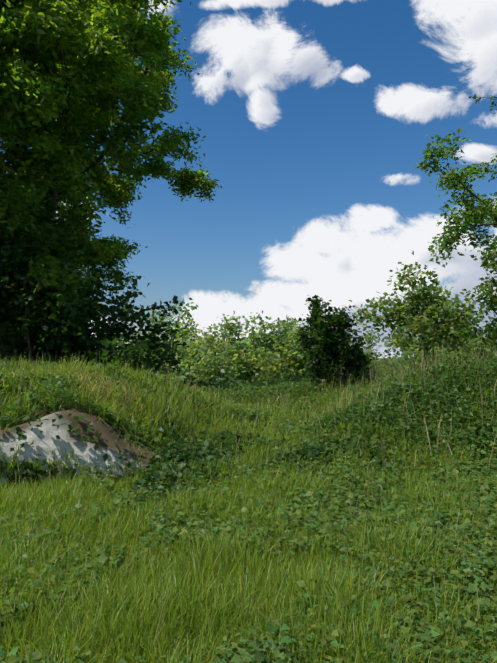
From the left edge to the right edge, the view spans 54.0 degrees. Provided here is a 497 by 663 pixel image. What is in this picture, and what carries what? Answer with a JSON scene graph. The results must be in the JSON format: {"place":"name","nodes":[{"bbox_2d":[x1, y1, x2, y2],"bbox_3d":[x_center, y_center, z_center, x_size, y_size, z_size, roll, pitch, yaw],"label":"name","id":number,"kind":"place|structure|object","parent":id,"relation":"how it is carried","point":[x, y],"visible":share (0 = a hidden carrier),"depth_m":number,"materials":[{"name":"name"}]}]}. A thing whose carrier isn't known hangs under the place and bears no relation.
{"place":"outdoors","nodes":[
{"label":"outdoors","id":0,"kind":"place"},
{"bbox_2d":[0,354,496,662],"bbox_3d":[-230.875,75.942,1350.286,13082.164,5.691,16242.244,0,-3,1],"label":"ground","id":1,"kind":"structure","parent":0,"point":[11,478],"depth_m":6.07,"materials":[{"name":"green plant"}]},
{"bbox_2d":[0,406,154,483],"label":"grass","id":2,"kind":"structure","parent":1,"relation":"on","point":[43,429],"depth_m":6.06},
{"bbox_2d":[0,407,158,483],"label":"rock","id":3,"kind":"structure","parent":1,"relation":"on","point":[46,439],"depth_m":5.81,"materials":[{"name":"grey stone"}]},
{"bbox_2d":[0,392,184,475],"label":"plants","id":4,"kind":"object","parent":1,"relation":"on","point":[84,438],"visible":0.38,"depth_m":5.80,"materials":[{"name":"green plant"}]},
{"bbox_2d":[4,381,180,486],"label":"plants","id":5,"kind":"object","parent":1,"relation":"on","point":[65,470],"depth_m":5.97,"materials":[{"name":"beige plant"}]},
{"bbox_2d":[0,124,190,373],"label":"bush","id":6,"kind":"object","parent":1,"relation":"on","point":[51,333],"visible":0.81,"depth_m":12.90,"materials":[{"name":"green plant"}]},
{"bbox_2d":[0,0,221,356],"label":"tree","id":7,"kind":"object","parent":1,"relation":"on","point":[71,77],"visible":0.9,"depth_m":13.64,"materials":[{"name":"green plant"}]},
{"bbox_2d":[100,337,172,374],"bbox_3d":[-2.796,1.185,12.516,1.603,2.034,2.469,0,-3,1],"label":"mound shrub","id":8,"kind":"object","parent":1,"relation":"on","point":[135,350],"visible":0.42,"depth_m":12.02,"materials":[{"name":"green plant"}]},
{"bbox_2d":[130,329,185,379],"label":"tree wood","id":9,"kind":"object","parent":1,"relation":"on","point":[164,373],"depth_m":43.16,"materials":[{"name":"green plant"}]},
{"bbox_2d":[110,297,211,382],"bbox_3d":[-8.014,2.533,39.417,10.187,10.582,9.818,2,-4,-32],"label":"tree wood","id":10,"kind":"object","parent":1,"relation":"on","point":[182,333],"visible":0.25,"depth_m":38.59,"materials":[{"name":"green plant"}]},
{"bbox_2d":[171,324,240,382],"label":"tree wood","id":11,"kind":"object","parent":1,"relation":"on","point":[212,336],"visible":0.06,"depth_m":43.06,"materials":[{"name":"green plant"}]},
{"bbox_2d":[171,310,269,386],"bbox_3d":[-2.805,2.562,36.300,7.709,8.574,10.217,2,-4,-28],"label":"tree wood","id":12,"kind":"object","parent":1,"relation":"on","point":[214,370],"visible":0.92,"depth_m":35.99,"materials":[{"name":"green plant"}]},
{"bbox_2d":[218,333,268,380],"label":"tree wood","id":13,"kind":"object","parent":1,"relation":"on","point":[247,340],"visible":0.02,"depth_m":70.40,"materials":[{"name":"green plant"}]},
{"bbox_2d":[0,364,495,435],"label":"plants","id":14,"kind":"object","parent":1,"relation":"on","point":[102,387],"depth_m":7.54,"materials":[{"name":"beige plant"}]},
{"bbox_2d":[0,353,496,475],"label":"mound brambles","id":15,"kind":"object","parent":1,"relation":"on","point":[59,384],"visible":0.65,"depth_m":7.62,"materials":[{"name":"green plant"}]},
{"bbox_2d":[0,378,496,512],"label":"plants","id":16,"kind":"object","parent":1,"relation":"on","point":[192,455],"visible":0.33,"depth_m":6.27,"materials":[{"name":"green plant"}]},
{"bbox_2d":[0,339,496,483],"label":"tall grass","id":17,"kind":"structure","parent":1,"relation":"on","point":[428,362],"depth_m":8.22,"materials":[{"name":"green plant"}]},
{"bbox_2d":[0,352,496,662],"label":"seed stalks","id":18,"kind":"object","parent":1,"relation":"on","point":[241,510],"visible":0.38,"depth_m":4.12,"materials":[{"name":"green plant"}]},
{"bbox_2d":[0,361,496,662],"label":"meadow herbs","id":19,"kind":"object","parent":1,"relation":"on","point":[238,652],"visible":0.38,"depth_m":3.75,"materials":[{"name":"green plant"}]},
{"bbox_2d":[219,310,311,384],"bbox_3d":[2.373,2.668,38.553,10.279,9.246,9.348,0,-3,1],"label":"tree wood","id":20,"kind":"object","parent":1,"relation":"on","point":[271,369],"visible":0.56,"depth_m":38.30,"materials":[{"name":"green plant"}]},
{"bbox_2d":[255,315,377,381],"bbox_3d":[5.735,3.088,42.147,10.361,9.388,8.402,1,-3,-16],"label":"tree wood","id":21,"kind":"object","parent":1,"relation":"on","point":[300,365],"visible":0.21,"depth_m":39.99,"materials":[{"name":"green plant"}]},
{"bbox_2d":[291,295,375,394],"bbox_3d":[2.159,0.443,12.516,2.153,2.794,2.246,0,-3,1],"label":"bush","id":22,"kind":"object","parent":1,"relation":"on","point":[329,352],"visible":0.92,"depth_m":12.08,"materials":[{"name":"green plant"}]},
{"bbox_2d":[349,330,395,375],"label":"tree wood","id":23,"kind":"object","parent":1,"relation":"on","point":[368,339],"visible":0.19,"depth_m":59.00,"materials":[{"name":"green plant"}]},
{"bbox_2d":[348,250,492,367],"bbox_3d":[9.553,-0.262,26.757,6.652,7.849,7.017,3,-4,-43],"label":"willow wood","id":24,"kind":"object","parent":1,"relation":"on","point":[440,312],"visible":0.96,"depth_m":25.91,"materials":[{"name":"green plant"}]},
{"bbox_2d":[369,322,471,376],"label":"tree wood","id":25,"kind":"object","parent":1,"relation":"on","point":[415,349],"visible":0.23,"depth_m":44.53,"materials":[{"name":"green plant"}]},
{"bbox_2d":[413,127,496,268],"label":"tree","id":26,"kind":"object","parent":1,"relation":"on","point":[481,214],"visible":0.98,"depth_m":10.87,"materials":[{"name":"green plant"}]},
{"bbox_2d":[468,88,496,113],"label":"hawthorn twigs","id":27,"kind":"object","parent":26,"relation":"attached to","point":[477,100],"visible":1,"depth_m":10.02,"materials":[{"name":"green plant"}]},
{"bbox_2d":[439,326,496,361],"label":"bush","id":28,"kind":"object","parent":1,"relation":"on","point":[487,348],"visible":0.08,"depth_m":48.31,"materials":[{"name":"green plant"}]},
{"bbox_2d":[454,245,496,350],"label":"tree","id":29,"kind":"object","parent":1,"relation":"on","point":[489,329],"visible":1,"depth_m":11.35,"materials":[{"name":"green plant"}]},
{"bbox_2d":[0,0,496,357],"label":"sky","id":30,"kind":"structure","parent":0,"point":[315,117],"materials":[{"name":"blue"}]}
]}

